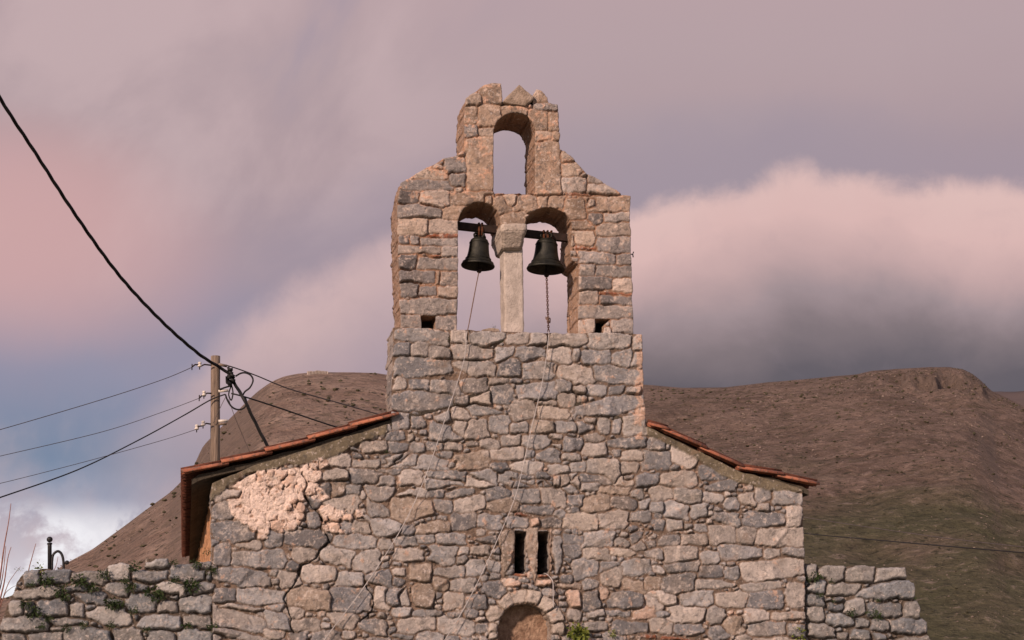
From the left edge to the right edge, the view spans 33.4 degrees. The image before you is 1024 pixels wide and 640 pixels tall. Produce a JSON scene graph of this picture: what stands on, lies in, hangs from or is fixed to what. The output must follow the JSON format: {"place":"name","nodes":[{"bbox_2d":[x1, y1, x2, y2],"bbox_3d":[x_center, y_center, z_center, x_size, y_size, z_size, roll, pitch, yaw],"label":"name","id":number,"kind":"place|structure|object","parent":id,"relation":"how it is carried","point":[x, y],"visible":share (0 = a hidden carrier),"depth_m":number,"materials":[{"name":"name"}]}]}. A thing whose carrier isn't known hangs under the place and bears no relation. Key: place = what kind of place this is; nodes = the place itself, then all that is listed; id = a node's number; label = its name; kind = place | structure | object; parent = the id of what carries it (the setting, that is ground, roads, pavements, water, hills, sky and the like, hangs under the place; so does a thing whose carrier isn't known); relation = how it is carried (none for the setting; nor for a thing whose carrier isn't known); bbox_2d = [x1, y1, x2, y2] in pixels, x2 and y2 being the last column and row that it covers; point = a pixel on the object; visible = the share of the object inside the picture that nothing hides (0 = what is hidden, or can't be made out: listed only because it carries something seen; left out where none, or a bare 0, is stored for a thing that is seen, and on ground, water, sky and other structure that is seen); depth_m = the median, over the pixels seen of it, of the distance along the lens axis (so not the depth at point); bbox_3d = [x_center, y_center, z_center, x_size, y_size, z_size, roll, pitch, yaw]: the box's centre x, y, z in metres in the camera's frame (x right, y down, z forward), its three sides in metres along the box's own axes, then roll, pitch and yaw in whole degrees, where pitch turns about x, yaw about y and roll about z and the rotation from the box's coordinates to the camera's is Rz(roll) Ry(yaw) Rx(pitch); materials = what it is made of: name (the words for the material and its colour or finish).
{"place":"outdoors","nodes":[
{"label":"outdoors","id":0,"kind":"place"},
{"bbox_2d":[0,372,386,623],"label":"hillside","id":1,"kind":"structure","parent":0,"point":[371,387],"depth_m":443.70,"materials":[{"name":"brown soil"}]},
{"bbox_2d":[1,373,386,599],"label":"hill scrub","id":2,"kind":"object","parent":1,"relation":"on","point":[196,463],"visible":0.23,"depth_m":453.00,"materials":[{"name":"brown plant"}]},
{"bbox_2d":[6,380,383,597],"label":"hill rocks","id":3,"kind":"object","parent":1,"relation":"on","point":[203,461],"visible":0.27,"depth_m":444.62,"materials":[{"name":"brown stone"}]},
{"bbox_2d":[307,370,327,374],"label":"ruined wall","id":4,"kind":"structure","parent":1,"relation":"on","point":[316,372],"depth_m":521.78,"materials":[{"name":"stone"}]},
{"bbox_2d":[0,0,1023,597],"label":"sky","id":5,"kind":"structure","parent":0,"point":[816,188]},
{"bbox_2d":[643,367,1023,639],"bbox_3d":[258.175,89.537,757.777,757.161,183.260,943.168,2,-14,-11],"label":"hillside","id":6,"kind":"structure","parent":0,"point":[897,497],"depth_m":522.60,"materials":[{"name":"brown soil"}]},
{"bbox_2d":[644,369,1023,618],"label":"hill scrub","id":7,"kind":"object","parent":6,"relation":"on","point":[856,376],"visible":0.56,"depth_m":697.48,"materials":[{"name":"brown plant"}]},
{"bbox_2d":[648,369,1023,621],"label":"hill rocks","id":8,"kind":"object","parent":6,"relation":"on","point":[869,444],"visible":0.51,"depth_m":651.25,"materials":[{"name":"stone"}]},
{"bbox_2d":[804,533,1023,552],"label":"overhead wire","id":9,"kind":"object","parent":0,"point":[917,543],"visible":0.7,"depth_m":28.69,"materials":[{"name":"rubber"}]},
{"bbox_2d":[804,517,1023,546],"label":"overhead wire","id":10,"kind":"object","parent":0,"point":[917,534],"visible":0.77,"depth_m":28.72,"materials":[{"name":"black metal"}]},
{"bbox_2d":[995,391,1023,405],"bbox_3d":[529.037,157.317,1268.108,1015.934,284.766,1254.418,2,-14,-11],"label":"hillside","id":11,"kind":"structure","parent":0,"point":[1017,397],"depth_m":1428.14,"materials":[{"name":"brown soil"}]},
{"label":"ground","id":12,"kind":"structure","parent":0,"visible":0},
{"bbox_2d":[0,504,57,607],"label":"bare shrub","id":13,"kind":"object","parent":12,"relation":"on","point":[4,547],"visible":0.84,"depth_m":18.23,"materials":[{"name":"brown plant"}]},
{"bbox_2d":[0,558,214,639],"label":"dry stone wall","id":14,"kind":"structure","parent":12,"relation":"on","point":[170,614],"depth_m":17.39,"materials":[{"name":"grey stone"}]},
{"bbox_2d":[18,599,32,610],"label":"weed tuft","id":15,"kind":"object","parent":14,"relation":"attached to","point":[25,602],"visible":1,"depth_m":17.19,"materials":[{"name":"green plant"}]},
{"bbox_2d":[25,605,41,619],"bbox_3d":[-4.811,2.946,17.175,0.174,0.158,0.086,2,-14,-11],"label":"weed tuft","id":16,"kind":"object","parent":14,"relation":"attached to","point":[37,614],"visible":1,"depth_m":17.18,"materials":[{"name":"green plant"}]},
{"bbox_2d":[37,572,54,590],"bbox_3d":[-4.713,2.638,17.259,0.199,0.199,0.110,2,-14,-11],"label":"weed tuft","id":17,"kind":"object","parent":14,"relation":"attached to","point":[48,580],"visible":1,"depth_m":17.27,"materials":[{"name":"green plant"}]},
{"bbox_2d":[44,613,53,621],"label":"weed tuft","id":18,"kind":"object","parent":14,"relation":"attached to","point":[47,617],"visible":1,"depth_m":17.21,"materials":[{"name":"green plant"}]},
{"bbox_2d":[47,537,68,569],"bbox_3d":[-4.703,2.446,17.668,0.239,0.407,0.061,2,-14,-11],"label":"iron railing","id":19,"kind":"object","parent":14,"relation":"on","point":[51,556],"visible":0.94,"depth_m":17.65,"materials":[{"name":"black metal"}]},
{"bbox_2d":[52,583,68,597],"bbox_3d":[-4.572,2.740,17.281,0.165,0.165,0.092,-2,-14,3],"label":"weed tuft","id":20,"kind":"object","parent":14,"relation":"attached to","point":[59,590],"visible":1,"depth_m":17.29,"materials":[{"name":"green plant"}]},
{"bbox_2d":[57,591,69,602],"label":"weed tuft","id":21,"kind":"object","parent":14,"relation":"attached to","point":[62,598],"visible":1,"depth_m":17.28,"materials":[{"name":"green plant"}]},
{"bbox_2d":[61,623,71,632],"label":"weed tuft","id":22,"kind":"object","parent":14,"relation":"attached to","point":[68,626],"visible":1,"depth_m":17.22,"materials":[{"name":"green plant"}]},
{"bbox_2d":[70,574,87,586],"bbox_3d":[-4.393,2.649,17.330,0.166,0.155,0.118,11,-18,-41],"label":"weed tuft","id":23,"kind":"object","parent":14,"relation":"attached to","point":[80,580],"visible":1,"depth_m":17.34,"materials":[{"name":"green plant"}]},
{"bbox_2d":[80,621,88,628],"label":"weed tuft","id":24,"kind":"object","parent":14,"relation":"attached to","point":[83,625],"visible":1,"depth_m":17.26,"materials":[{"name":"green plant"}]},
{"bbox_2d":[85,582,98,594],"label":"weed tuft","id":25,"kind":"object","parent":14,"relation":"attached to","point":[91,587],"visible":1,"depth_m":17.35,"materials":[{"name":"green plant"}]},
{"bbox_2d":[96,568,109,579],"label":"weed tuft","id":26,"kind":"object","parent":14,"relation":"attached to","point":[100,571],"visible":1,"depth_m":17.41,"materials":[{"name":"green plant"}]},
{"bbox_2d":[106,621,114,629],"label":"weed tuft","id":27,"kind":"object","parent":14,"relation":"attached to","point":[108,625],"visible":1,"depth_m":17.30,"materials":[{"name":"green plant"}]},
{"bbox_2d":[103,597,118,609],"bbox_3d":[-4.072,2.884,17.329,0.171,0.139,0.097,2,-14,-11],"label":"weed tuft","id":28,"kind":"object","parent":14,"relation":"attached to","point":[107,605],"visible":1,"depth_m":17.34,"materials":[{"name":"green plant"}]},
{"bbox_2d":[110,597,123,611],"bbox_3d":[-4.009,2.889,17.343,0.153,0.153,0.085,2,-14,-11],"label":"weed tuft","id":29,"kind":"object","parent":14,"relation":"attached to","point":[119,602],"visible":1,"depth_m":17.36,"materials":[{"name":"green plant"}]},
{"bbox_2d":[118,574,129,584],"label":"weed tuft","id":30,"kind":"object","parent":14,"relation":"attached to","point":[125,578],"visible":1,"depth_m":17.43,"materials":[{"name":"green plant"}]},
{"bbox_2d":[124,581,136,593],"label":"weed tuft","id":31,"kind":"object","parent":14,"relation":"attached to","point":[131,587],"visible":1,"depth_m":17.42,"materials":[{"name":"green plant"}]},
{"bbox_2d":[128,605,137,616],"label":"weed tuft","id":32,"kind":"object","parent":14,"relation":"attached to","point":[131,611],"visible":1,"depth_m":17.37,"materials":[{"name":"green plant"}]},
{"bbox_2d":[129,560,140,571],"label":"weed tuft","id":33,"kind":"object","parent":14,"relation":"attached to","point":[133,569],"visible":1,"depth_m":17.47,"materials":[{"name":"green plant"}]},
{"bbox_2d":[142,586,159,602],"bbox_3d":[-3.683,2.789,17.428,0.190,0.200,0.124,2,-14,-11],"label":"weed tuft","id":34,"kind":"object","parent":14,"relation":"attached to","point":[147,591],"visible":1,"depth_m":17.44,"materials":[{"name":"green plant"}]},
{"bbox_2d":[152,590,165,601],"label":"weed tuft","id":35,"kind":"object","parent":14,"relation":"attached to","point":[157,596],"visible":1,"depth_m":17.45,"materials":[{"name":"green plant"}]},
{"bbox_2d":[168,559,177,566],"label":"weed tuft","id":36,"kind":"object","parent":14,"relation":"attached to","point":[172,562],"visible":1,"depth_m":17.56,"materials":[{"name":"green plant"}]},
{"bbox_2d":[168,574,179,586],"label":"weed tuft","id":37,"kind":"object","parent":14,"relation":"attached to","point":[172,580],"visible":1,"depth_m":17.52,"materials":[{"name":"green plant"}]},
{"bbox_2d":[180,622,192,628],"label":"weed tuft","id":38,"kind":"object","parent":14,"relation":"attached to","point":[188,625],"visible":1,"depth_m":17.44,"materials":[{"name":"green plant"}]},
{"bbox_2d":[183,577,200,594],"bbox_3d":[-3.285,2.730,17.511,0.204,0.183,0.109,3,-14,-17],"label":"weed tuft","id":39,"kind":"object","parent":14,"relation":"attached to","point":[186,583],"visible":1,"depth_m":17.53,"materials":[{"name":"green plant"}]},
{"bbox_2d":[190,558,202,569],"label":"weed tuft","id":40,"kind":"object","parent":14,"relation":"attached to","point":[200,564],"visible":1,"depth_m":17.60,"materials":[{"name":"green plant"}]},
{"bbox_2d":[206,564,216,574],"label":"weed tuft","id":41,"kind":"object","parent":14,"relation":"attached to","point":[214,569],"visible":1,"depth_m":17.61,"materials":[{"name":"green plant"}]},
{"bbox_2d":[191,355,253,461],"bbox_3d":[-5.553,5.016,32.181,1.198,8.910,0.377,2,-14,-11],"label":"utility pole","id":42,"kind":"object","parent":12,"relation":"on","point":[216,389],"visible":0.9,"depth_m":32.99,"materials":[{"name":"brown wood"}]},
{"bbox_2d":[0,367,191,429],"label":"overhead wire","id":43,"kind":"object","parent":42,"relation":"attached to","point":[97,400],"visible":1,"depth_m":30.62,"materials":[{"name":"black metal"}]},
{"bbox_2d":[0,429,195,483],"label":"overhead wire","id":44,"kind":"object","parent":42,"relation":"attached to","point":[100,457],"visible":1,"depth_m":30.69,"materials":[{"name":"black metal"}]},
{"bbox_2d":[1,398,198,455],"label":"overhead wire","id":45,"kind":"object","parent":42,"relation":"attached to","point":[99,432],"visible":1,"depth_m":30.53,"materials":[{"name":"black metal"}]},
{"bbox_2d":[0,394,223,497],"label":"overhead wire","id":46,"kind":"object","parent":42,"relation":"attached to","point":[113,452],"visible":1,"depth_m":31.11,"materials":[{"name":"metal"}]},
{"bbox_2d":[0,95,227,373],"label":"power cable","id":47,"kind":"object","parent":42,"relation":"attached to","point":[85,229],"visible":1,"depth_m":29.59,"materials":[{"name":"rubber"}]},
{"bbox_2d":[233,382,268,445],"bbox_3d":[-4.942,1.967,32.871,1.033,1.899,0.349,2,-14,-11],"label":"power cable","id":48,"kind":"object","parent":42,"relation":"attached to","point":[251,414],"visible":0.66,"depth_m":32.81,"materials":[{"name":"rubber"}]},
{"bbox_2d":[231,393,336,426],"bbox_3d":[-4.077,1.928,34.218,0.206,0.500,3.721,-14,-19,42],"label":"overhead wire","id":49,"kind":"object","parent":42,"relation":"attached to","point":[285,410],"visible":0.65,"depth_m":33.84,"materials":[{"name":"metal"}]},
{"bbox_2d":[223,364,377,413],"bbox_3d":[-3.560,1.814,36.981,0.206,0.194,8.972,-8,-15,26],"label":"overhead wire","id":50,"kind":"object","parent":42,"relation":"attached to","point":[298,391],"visible":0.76,"depth_m":35.13,"materials":[{"name":"black metal"}]},
{"bbox_2d":[181,83,819,639],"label":"stone chapel","id":51,"kind":"structure","parent":12,"relation":"on","point":[627,521],"depth_m":18.56,"materials":[{"name":"stone"}]},
{"bbox_2d":[206,622,217,633],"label":"weed tuft","id":52,"kind":"object","parent":51,"relation":"attached to","point":[211,626],"visible":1,"depth_m":17.48,"materials":[{"name":"green plant"}]},
{"bbox_2d":[461,222,494,272],"bbox_3d":[-0.389,-0.810,19.304,0.382,0.587,0.383,2,-14,-11],"label":"church bell","id":53,"kind":"object","parent":51,"relation":"hanging from","point":[478,259],"visible":1,"depth_m":19.23,"materials":[{"name":"brown metal"}]},
{"bbox_2d":[324,273,478,639],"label":"bell rope","id":54,"kind":"object","parent":53,"relation":"hanging from","point":[429,465],"visible":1,"depth_m":18.23,"materials":[{"name":"fabric"}]},
{"bbox_2d":[526,230,564,277],"bbox_3d":[0.380,-0.748,19.437,0.437,0.551,0.438,2,-14,-11],"label":"church bell","id":55,"kind":"object","parent":51,"relation":"hanging from","point":[545,262],"visible":1,"depth_m":19.36,"materials":[{"name":"brown metal"}]},
{"bbox_2d":[445,277,550,639],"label":"bell chain","id":56,"kind":"object","parent":55,"relation":"hanging from","point":[547,318],"visible":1,"depth_m":18.58,"materials":[{"name":"metal"}]},
{"bbox_2d":[543,573,553,607],"bbox_3d":[0.375,2.888,18.248,0.050,0.381,0.190,7,-16,-31],"label":"hanging wire","id":57,"kind":"object","parent":51,"relation":"hanging from","point":[553,589],"visible":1,"depth_m":18.18,"materials":[{"name":"grey metal"}]},
{"bbox_2d":[566,620,590,639],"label":"plant","id":58,"kind":"object","parent":51,"relation":"attached to","point":[584,632],"depth_m":18.14,"materials":[{"name":"green plant"}]},
{"bbox_2d":[789,627,805,639],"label":"plant","id":59,"kind":"object","parent":51,"relation":"attached to","point":[801,635],"depth_m":18.58,"materials":[{"name":"green plant"}]},
{"bbox_2d":[804,563,929,639],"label":"dry stone wall","id":60,"kind":"structure","parent":12,"relation":"on","point":[859,588],"depth_m":18.93,"materials":[{"name":"grey stone"}]},
{"bbox_2d":[811,570,823,582],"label":"weed tuft","id":61,"kind":"object","parent":60,"relation":"attached to","point":[817,577],"visible":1,"depth_m":18.85,"materials":[{"name":"green plant"}]},
{"bbox_2d":[847,608,856,615],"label":"weed tuft","id":62,"kind":"object","parent":60,"relation":"attached to","point":[851,614],"visible":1,"depth_m":18.82,"materials":[{"name":"green plant"}]},
{"bbox_2d":[873,611,883,620],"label":"weed tuft","id":63,"kind":"object","parent":60,"relation":"attached to","point":[879,616],"visible":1,"depth_m":18.87,"materials":[{"name":"green plant"}]}
]}

